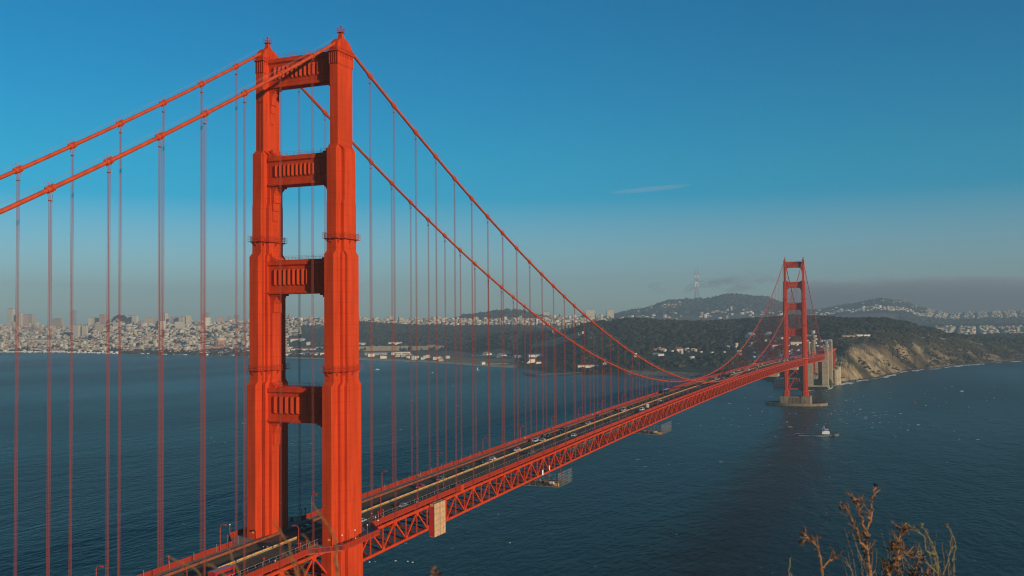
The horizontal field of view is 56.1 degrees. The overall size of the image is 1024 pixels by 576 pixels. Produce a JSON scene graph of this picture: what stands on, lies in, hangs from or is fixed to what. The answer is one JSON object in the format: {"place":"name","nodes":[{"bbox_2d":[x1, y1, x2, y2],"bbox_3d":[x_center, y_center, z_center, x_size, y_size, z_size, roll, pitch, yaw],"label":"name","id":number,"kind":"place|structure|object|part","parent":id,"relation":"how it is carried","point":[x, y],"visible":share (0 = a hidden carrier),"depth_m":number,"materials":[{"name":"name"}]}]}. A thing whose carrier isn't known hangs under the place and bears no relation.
{"place":"outdoors","nodes":[
{"label":"outdoors","id":0,"kind":"place"},
{"bbox_2d":[0,353,1023,575],"bbox_3d":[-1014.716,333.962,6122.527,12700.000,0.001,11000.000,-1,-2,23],"label":"water","id":1,"kind":"structure","parent":0,"point":[719,485],"depth_m":856.27,"materials":[{"name":"blue liquid"}]},
{"bbox_2d":[4,350,117,353],"bbox_3d":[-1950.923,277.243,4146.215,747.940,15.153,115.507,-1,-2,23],"label":"marina boats","id":2,"kind":"object","parent":1,"relation":"on","point":[78,351],"visible":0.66,"depth_m":4157.58,"materials":[{"name":"white"}]},
{"bbox_2d":[523,372,581,375],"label":"pier","id":3,"kind":"structure","parent":1,"relation":"in","point":[532,374],"depth_m":2261.36,"materials":[{"name":"grey concrete"}]},
{"bbox_2d":[224,386,979,468],"bbox_3d":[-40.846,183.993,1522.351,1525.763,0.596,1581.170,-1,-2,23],"label":"whitecap foam","id":4,"kind":"object","parent":1,"relation":"on","point":[762,411],"visible":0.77,"depth_m":1341.86,"materials":[{"name":"grey"}]},
{"bbox_2d":[815,428,838,435],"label":"tugboat","id":5,"kind":"object","parent":1,"relation":"on","point":[825,432],"visible":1,"depth_m":1088.13,"materials":[{"name":"grey metal"}]},
{"bbox_2d":[809,361,1020,390],"bbox_3d":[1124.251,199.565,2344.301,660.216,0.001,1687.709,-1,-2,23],"label":"surf foam","id":6,"kind":"object","parent":1,"relation":"on","point":[901,372],"visible":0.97,"depth_m":2148.53,"materials":[{"name":"white"}]},
{"bbox_2d":[0,299,1023,390],"bbox_3d":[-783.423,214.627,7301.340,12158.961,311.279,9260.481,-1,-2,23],"label":"terrain","id":7,"kind":"structure","parent":0,"point":[872,353],"depth_m":2540.59,"materials":[{"name":"green plant"}]},
{"bbox_2d":[7,308,15,324],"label":"skyscraper","id":8,"kind":"structure","parent":7,"relation":"on","point":[11,314],"depth_m":6682.81,"materials":[{"name":"paint"}]},
{"bbox_2d":[19,312,22,325],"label":"skyscraper","id":9,"kind":"structure","parent":7,"relation":"on","point":[20,318],"depth_m":6641.09,"materials":[{"name":"grey concrete"}]},
{"bbox_2d":[23,314,28,325],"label":"skyscraper","id":10,"kind":"structure","parent":7,"relation":"on","point":[25,319],"depth_m":6882.17,"materials":[{"name":"grey concrete"}]},
{"bbox_2d":[28,314,34,323],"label":"building","id":11,"kind":"structure","parent":7,"relation":"on","point":[31,318],"depth_m":6884.15,"materials":[{"name":"grey concrete"}]},
{"bbox_2d":[28,339,74,341],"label":"long hall","id":12,"kind":"structure","parent":7,"relation":"on","point":[37,340],"depth_m":5115.84,"materials":[{"name":"grey"}]},
{"bbox_2d":[52,318,63,326],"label":"apartment tower","id":13,"kind":"structure","parent":7,"relation":"on","point":[56,322],"depth_m":6284.70,"materials":[{"name":"grey"}]},
{"bbox_2d":[50,349,67,350],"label":"clubhouse","id":14,"kind":"structure","parent":7,"relation":"on","point":[58,349],"depth_m":4220.35,"materials":[{"name":"white tile"}]},
{"bbox_2d":[71,310,76,325],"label":"skyscraper","id":15,"kind":"structure","parent":7,"relation":"on","point":[73,317],"depth_m":6235.96,"materials":[{"name":"grey concrete"}]},
{"bbox_2d":[73,325,80,336],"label":"apartment tower","id":16,"kind":"structure","parent":7,"relation":"on","point":[76,330],"depth_m":5386.92,"materials":[{"name":"paint"}]},
{"bbox_2d":[82,325,87,335],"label":"apartment tower","id":17,"kind":"structure","parent":7,"relation":"on","point":[84,329],"depth_m":5386.86,"materials":[{"name":"grey concrete"}]},
{"bbox_2d":[88,317,94,325],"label":"apartment tower","id":18,"kind":"structure","parent":7,"relation":"on","point":[90,321],"depth_m":6133.89,"materials":[{"name":"paint"}]},
{"bbox_2d":[93,318,98,324],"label":"apartment tower","id":19,"kind":"structure","parent":7,"relation":"on","point":[95,320],"depth_m":6134.27,"materials":[{"name":"grey"}]},
{"bbox_2d":[95,323,103,331],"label":"apartment tower","id":20,"kind":"structure","parent":7,"relation":"on","point":[99,326],"depth_m":5584.45,"materials":[{"name":"grey concrete"}]},
{"bbox_2d":[99,314,105,322],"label":"apartment tower","id":21,"kind":"structure","parent":7,"relation":"on","point":[101,318],"depth_m":6084.96,"materials":[{"name":"grey"}]},
{"bbox_2d":[0,320,248,352],"bbox_3d":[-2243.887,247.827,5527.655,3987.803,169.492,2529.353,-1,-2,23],"label":"city blocks","id":22,"kind":"structure","parent":7,"relation":"on","point":[149,336],"depth_m":5001.62,"materials":[{"name":"grey concrete"}]},
{"bbox_2d":[0,315,248,336],"bbox_3d":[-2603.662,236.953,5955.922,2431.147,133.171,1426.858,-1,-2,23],"label":"city slabs","id":23,"kind":"structure","parent":7,"relation":"on","point":[37,325],"depth_m":5641.34,"materials":[{"name":"grey concrete"}]},
{"bbox_2d":[127,315,131,322],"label":"apartment tower","id":24,"kind":"structure","parent":7,"relation":"on","point":[129,317],"depth_m":5934.64,"materials":[{"name":"grey"}]},
{"bbox_2d":[132,315,138,323],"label":"apartment tower","id":25,"kind":"structure","parent":7,"relation":"on","point":[135,318],"depth_m":5885.77,"materials":[{"name":"paint"}]},
{"bbox_2d":[144,317,155,323],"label":"apartment tower","id":26,"kind":"structure","parent":7,"relation":"on","point":[150,320],"depth_m":5884.92,"materials":[{"name":"grey"}]},
{"bbox_2d":[0,315,323,357],"bbox_3d":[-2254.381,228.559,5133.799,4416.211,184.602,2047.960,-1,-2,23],"label":"city trees","id":27,"kind":"object","parent":7,"relation":"on","point":[123,318],"visible":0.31,"depth_m":4275.11,"materials":[{"name":"green plant"}]},
{"bbox_2d":[160,320,165,329],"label":"apartment tower","id":28,"kind":"structure","parent":7,"relation":"on","point":[164,324],"depth_m":5489.32,"materials":[{"name":"grey"}]},
{"bbox_2d":[165,312,168,322],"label":"skyscraper","id":29,"kind":"structure","parent":7,"relation":"on","point":[166,316],"depth_m":6036.40,"materials":[{"name":"paint"}]},
{"bbox_2d":[171,317,177,322],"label":"apartment tower","id":30,"kind":"structure","parent":7,"relation":"on","point":[174,319],"depth_m":5985.30,"materials":[{"name":"grey"}]},
{"bbox_2d":[175,321,184,327],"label":"apartment tower","id":31,"kind":"structure","parent":7,"relation":"on","point":[179,324],"depth_m":5535.73,"materials":[{"name":"paint"}]},
{"bbox_2d":[178,316,185,321],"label":"apartment tower","id":32,"kind":"structure","parent":7,"relation":"on","point":[182,318],"depth_m":5937.28,"materials":[{"name":"grey concrete"}]},
{"bbox_2d":[186,315,191,323],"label":"apartment tower","id":33,"kind":"structure","parent":7,"relation":"on","point":[188,319],"depth_m":5933.69,"materials":[{"name":"grey"}]},
{"bbox_2d":[205,317,210,325],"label":"apartment tower","id":34,"kind":"structure","parent":7,"relation":"on","point":[207,321],"depth_m":5685.46,"materials":[{"name":"beige concrete"}]},
{"bbox_2d":[202,346,234,348],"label":"colonnade hall","id":35,"kind":"structure","parent":7,"relation":"on","point":[214,347],"depth_m":4186.02,"materials":[{"name":"concrete"}]},
{"bbox_2d":[215,317,222,321],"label":"building","id":36,"kind":"structure","parent":7,"relation":"on","point":[218,319],"depth_m":6283.77,"materials":[{"name":"grey"}]},
{"bbox_2d":[214,337,225,345],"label":"rotunda","id":37,"kind":"structure","parent":7,"relation":"on","point":[219,341],"depth_m":4350.88,"materials":[{"name":"stone"}]},
{"bbox_2d":[234,315,239,320],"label":"building","id":38,"kind":"structure","parent":7,"relation":"on","point":[237,317],"depth_m":6885.31,"materials":[{"name":"grey"}]},
{"bbox_2d":[246,339,289,351],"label":"parkside houses","id":39,"kind":"structure","parent":7,"relation":"on","point":[287,348],"depth_m":4146.90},
{"bbox_2d":[290,338,298,342],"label":"house","id":40,"kind":"structure","parent":7,"relation":"on","point":[294,339],"depth_m":4433.82,"materials":[{"name":"white tile"}]},
{"bbox_2d":[291,348,316,350],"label":"red roof hall","id":41,"kind":"structure","parent":7,"relation":"on","point":[304,349],"depth_m":4040.66,"materials":[{"name":"tile"}]},
{"bbox_2d":[286,314,323,337],"bbox_3d":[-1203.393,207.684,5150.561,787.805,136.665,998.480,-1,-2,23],"label":"hilltop houses","id":42,"kind":"structure","parent":7,"relation":"on","point":[309,320],"depth_m":5141.00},
{"bbox_2d":[365,352,390,355],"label":"commissary","id":43,"kind":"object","parent":7,"relation":"on","point":[384,353],"visible":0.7,"depth_m":3506.11,"materials":[{"name":"grey"}]},
{"bbox_2d":[359,346,407,350],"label":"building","id":44,"kind":"structure","parent":7,"relation":"on","point":[381,348],"depth_m":3720.78,"materials":[{"name":"concrete"}]},
{"bbox_2d":[390,351,409,354],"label":"commissary","id":45,"kind":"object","parent":7,"relation":"on","point":[394,352],"visible":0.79,"depth_m":3501.08,"materials":[{"name":"grey"}]},
{"bbox_2d":[0,26,840,575],"bbox_3d":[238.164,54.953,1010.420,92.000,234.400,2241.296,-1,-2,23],"label":"suspension bridge","id":46,"kind":"structure","parent":7,"relation":"on","point":[330,406],"depth_m":296.55,"materials":[{"name":"orange paint"}]},
{"bbox_2d":[208,565,234,575],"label":"delivery truck","id":47,"kind":"object","parent":46,"relation":"on","point":[227,570],"visible":0.8,"depth_m":250.50,"materials":[{"name":"red paint"}]},
{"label":"windows","id":48,"kind":"part","parent":47,"relation":"part of","materials":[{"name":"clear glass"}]},
{"bbox_2d":[220,524,226,550],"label":"street lamp","id":49,"kind":"object","parent":46,"relation":"on","point":[220,534],"visible":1,"depth_m":278.95,"materials":[{"name":"red metal"}]},
{"bbox_2d":[263,541,276,547],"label":"car","id":50,"kind":"object","parent":46,"relation":"on","point":[269,543],"visible":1,"depth_m":283.24,"materials":[{"name":"black paint"}]},
{"bbox_2d":[292,525,298,551],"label":"street lamp","id":51,"kind":"object","parent":46,"relation":"on","point":[298,536],"visible":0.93,"depth_m":275.50,"materials":[{"name":"red metal"}]},
{"bbox_2d":[292,543,305,549],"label":"car","id":52,"kind":"object","parent":46,"relation":"on","point":[296,546],"visible":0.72,"depth_m":280.75,"materials":[{"name":"grey paint"}]},
{"bbox_2d":[300,524,312,529],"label":"car","id":53,"kind":"object","parent":46,"relation":"on","point":[306,526],"visible":1,"depth_m":304.78,"materials":[{"name":"grey paint"}]},
{"bbox_2d":[428,499,445,537],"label":"debris enclosure","id":54,"kind":"object","parent":46,"relation":"hanging from","point":[437,518],"visible":1,"depth_m":341.58,"materials":[{"name":"beige"}]},
{"bbox_2d":[457,484,463,491],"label":"utility cabinet","id":55,"kind":"object","parent":46,"relation":"on","point":[460,487],"visible":1,"depth_m":363.31,"materials":[{"name":"metal"}]},
{"bbox_2d":[491,468,571,487],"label":"scaffold platform","id":56,"kind":"structure","parent":46,"relation":"hanging from","point":[549,482],"depth_m":462.86,"materials":[{"name":"grey metal"}]},
{"bbox_2d":[613,421,670,434],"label":"scaffold platform","id":57,"kind":"structure","parent":46,"relation":"hanging from","point":[651,431],"depth_m":643.22,"materials":[{"name":"grey metal"}]},
{"bbox_2d":[663,388,669,393],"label":"tour bus","id":58,"kind":"object","parent":46,"relation":"on","point":[665,391],"visible":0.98,"depth_m":748.64,"materials":[{"name":"blue paint"}]},
{"bbox_2d":[408,346,443,349],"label":"retaining wall","id":59,"kind":"structure","parent":7,"relation":"on","point":[422,347],"depth_m":3664.78,"materials":[{"name":"concrete"}]},
{"bbox_2d":[289,317,563,360],"bbox_3d":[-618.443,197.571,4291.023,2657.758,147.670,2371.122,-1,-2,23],"label":"bayside woods","id":60,"kind":"object","parent":7,"relation":"on","point":[381,332],"visible":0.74,"depth_m":4161.25,"materials":[{"name":"green plant"}]},
{"bbox_2d":[359,314,606,325],"bbox_3d":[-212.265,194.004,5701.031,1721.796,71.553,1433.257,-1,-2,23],"label":"ridge houses","id":61,"kind":"structure","parent":7,"relation":"on","point":[555,320],"depth_m":5400.62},
{"bbox_2d":[472,355,495,356],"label":"hangar row","id":62,"kind":"object","parent":7,"relation":"on","point":[483,355],"visible":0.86,"depth_m":3197.29,"materials":[{"name":"grey"}]},
{"bbox_2d":[496,353,506,357],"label":"hangar","id":63,"kind":"structure","parent":7,"relation":"on","point":[499,355],"depth_m":3129.42,"materials":[{"name":"grey"}]},
{"bbox_2d":[527,357,534,362],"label":"station house","id":64,"kind":"structure","parent":7,"relation":"on","point":[532,360],"depth_m":2782.87,"materials":[{"name":"white tile"}]},
{"bbox_2d":[528,354,543,357],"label":"store house","id":65,"kind":"structure","parent":7,"relation":"on","point":[533,355],"depth_m":2923.20,"materials":[{"name":"grey"}]},
{"bbox_2d":[531,331,583,348],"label":"viaduct","id":66,"kind":"object","parent":7,"relation":"on","point":[559,340],"visible":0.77,"depth_m":3030.79,"materials":[{"name":"concrete"}]},
{"bbox_2d":[552,321,581,333],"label":"viaduct","id":67,"kind":"object","parent":7,"relation":"on","point":[567,327],"visible":0.63,"depth_m":3292.00,"materials":[{"name":"concrete"}]},
{"bbox_2d":[577,364,594,368],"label":"pier house","id":68,"kind":"structure","parent":7,"relation":"on","point":[582,365],"depth_m":2388.58,"materials":[{"name":"white tile"}]},
{"bbox_2d":[586,309,594,316],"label":"apartment tower","id":69,"kind":"structure","parent":7,"relation":"on","point":[591,312],"depth_m":6484.79,"materials":[{"name":"paint"}]},
{"bbox_2d":[607,310,613,317],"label":"apartment tower","id":70,"kind":"structure","parent":7,"relation":"on","point":[610,312],"depth_m":6984.58,"materials":[{"name":"grey concrete"}]},
{"bbox_2d":[634,301,680,311],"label":"hillside houses","id":71,"kind":"structure","parent":7,"relation":"on","point":[649,308],"depth_m":7771.01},
{"bbox_2d":[561,306,782,318],"bbox_3d":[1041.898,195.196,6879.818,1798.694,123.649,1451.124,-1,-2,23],"label":"ridge foot houses","id":72,"kind":"structure","parent":7,"relation":"on","point":[701,314],"depth_m":6757.16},
{"bbox_2d":[674,347,682,352],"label":"villa","id":73,"kind":"object","parent":7,"relation":"on","point":[678,349],"visible":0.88,"depth_m":2474.74,"materials":[{"name":"white tile"}]},
{"bbox_2d":[694,274,699,297],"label":"antenna tower","id":74,"kind":"structure","parent":7,"relation":"on","point":[696,284],"depth_m":8195.36,"materials":[{"name":"grey metal"}]},
{"bbox_2d":[633,331,822,358],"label":"village houses","id":75,"kind":"structure","parent":7,"relation":"on","point":[736,345],"depth_m":2523.04,"materials":[{"name":"white"}]},
{"bbox_2d":[461,308,1023,327],"bbox_3d":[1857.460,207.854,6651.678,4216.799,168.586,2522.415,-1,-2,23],"label":"park woods","id":76,"kind":"object","parent":7,"relation":"on","point":[926,321],"visible":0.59,"depth_m":6514.90,"materials":[{"name":"green plant"}]},
{"bbox_2d":[745,332,755,337],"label":"villa","id":77,"kind":"object","parent":7,"relation":"on","point":[747,335],"visible":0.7,"depth_m":2737.02,"materials":[{"name":"grey"}]},
{"bbox_2d":[604,293,927,317],"bbox_3d":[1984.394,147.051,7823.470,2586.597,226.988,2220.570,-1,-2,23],"label":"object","id":78,"kind":"object","parent":7,"relation":"on","point":[698,305],"visible":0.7,"depth_m":7605.22,"materials":[{"name":"green plant"}]},
{"bbox_2d":[773,378,799,386],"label":"brick fort","id":79,"kind":"structure","parent":7,"relation":"on","point":[778,382],"depth_m":1839.41,"materials":[{"name":"brick"}]},
{"bbox_2d":[560,314,1023,372],"bbox_3d":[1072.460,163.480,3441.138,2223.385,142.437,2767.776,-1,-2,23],"label":"hillside woods","id":80,"kind":"object","parent":7,"relation":"on","point":[686,334],"visible":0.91,"depth_m":2821.91,"materials":[{"name":"green plant"}]},
{"bbox_2d":[752,339,832,363],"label":"parked cars","id":81,"kind":"object","parent":7,"relation":"on","point":[781,355],"visible":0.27,"depth_m":2296.90,"materials":[{"name":"grey metal"}]},
{"bbox_2d":[808,298,925,315],"bbox_3d":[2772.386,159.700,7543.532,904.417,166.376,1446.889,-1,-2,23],"label":"hill houses","id":82,"kind":"structure","parent":7,"relation":"on","point":[878,307],"depth_m":7161.78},
{"bbox_2d":[766,360,1023,390],"bbox_3d":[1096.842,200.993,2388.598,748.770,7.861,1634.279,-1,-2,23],"label":"shore rocks","id":83,"kind":"object","parent":7,"relation":"on","point":[812,389],"visible":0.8,"depth_m":2233.49,"materials":[{"name":"grey stone"}]},
{"bbox_2d":[832,331,1023,377],"bbox_3d":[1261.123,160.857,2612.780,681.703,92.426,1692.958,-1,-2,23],"label":"coastal scrub","id":84,"kind":"object","parent":7,"relation":"on","point":[906,337],"visible":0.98,"depth_m":2610.09,"materials":[{"name":"green plant"}]},
{"bbox_2d":[912,307,1023,319],"bbox_3d":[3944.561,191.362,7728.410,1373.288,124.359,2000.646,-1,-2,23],"label":"avenue houses","id":85,"kind":"structure","parent":7,"relation":"on","point":[979,313],"depth_m":7367.53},
{"bbox_2d":[935,325,1023,334],"bbox_3d":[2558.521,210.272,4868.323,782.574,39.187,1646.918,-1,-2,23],"label":"avenue houses","id":86,"kind":"structure","parent":7,"relation":"on","point":[983,329],"depth_m":4601.13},
{"bbox_2d":[0,0,1023,326],"label":"sky","id":87,"kind":"structure","parent":0,"point":[631,150],"materials":[{"name":"blue"}]},
{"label":"hillside ground","id":88,"kind":"structure","parent":0,"visible":0},
{"bbox_2d":[166,556,200,575],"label":"blurred twig","id":89,"kind":"object","parent":88,"relation":"on","point":[196,570],"visible":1,"depth_m":2.00,"materials":[{"name":"brown plant"}]},
{"bbox_2d":[207,549,239,575],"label":"blurred twig","id":90,"kind":"object","parent":88,"relation":"on","point":[222,573],"visible":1,"depth_m":2.00,"materials":[{"name":"brown plant"}]},
{"bbox_2d":[272,520,310,575],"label":"blurred twig","id":91,"kind":"object","parent":88,"relation":"on","point":[293,564],"visible":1,"depth_m":2.00,"materials":[{"name":"brown plant"}]},
{"bbox_2d":[280,552,310,575],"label":"blurred twig","id":92,"kind":"object","parent":88,"relation":"on","point":[299,565],"visible":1,"depth_m":2.00,"materials":[{"name":"brown plant"}]},
{"bbox_2d":[311,502,338,575],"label":"blurred twig","id":93,"kind":"object","parent":88,"relation":"on","point":[336,552],"visible":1,"depth_m":2.00,"materials":[{"name":"brown plant"}]},
{"bbox_2d":[430,566,442,575],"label":"dry twig","id":94,"kind":"object","parent":88,"relation":"on","point":[433,571],"visible":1,"depth_m":2.59,"materials":[{"name":"brown plant"}]},
{"bbox_2d":[798,525,842,575],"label":"dry weed","id":95,"kind":"object","parent":88,"relation":"on","point":[812,541],"visible":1,"depth_m":4.20,"materials":[{"name":"brown plant"}]},
{"bbox_2d":[839,483,881,575],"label":"dry weed","id":96,"kind":"object","parent":88,"relation":"on","point":[866,533],"visible":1,"depth_m":4.20,"materials":[{"name":"brown plant"}]},
{"bbox_2d":[842,531,890,575],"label":"grass tuft","id":97,"kind":"object","parent":88,"relation":"on","point":[862,560],"visible":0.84,"depth_m":4.56,"materials":[{"name":"brown plant"}]},
{"bbox_2d":[880,521,926,575],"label":"dry weed","id":98,"kind":"object","parent":88,"relation":"on","point":[888,568],"visible":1,"depth_m":4.21,"materials":[{"name":"brown plant"}]},
{"bbox_2d":[901,560,932,575],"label":"dry weed","id":99,"kind":"object","parent":88,"relation":"on","point":[912,571],"visible":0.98,"depth_m":4.50,"materials":[{"name":"brown plant"}]},
{"bbox_2d":[891,528,954,575],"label":"grass tuft","id":100,"kind":"object","parent":88,"relation":"on","point":[930,559],"visible":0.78,"depth_m":4.55,"materials":[{"name":"brown plant"}]},
{"bbox_2d":[905,523,956,575],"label":"yellow weed","id":101,"kind":"object","parent":88,"relation":"on","point":[937,564],"visible":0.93,"depth_m":4.40,"materials":[{"name":"plant"}]}
]}

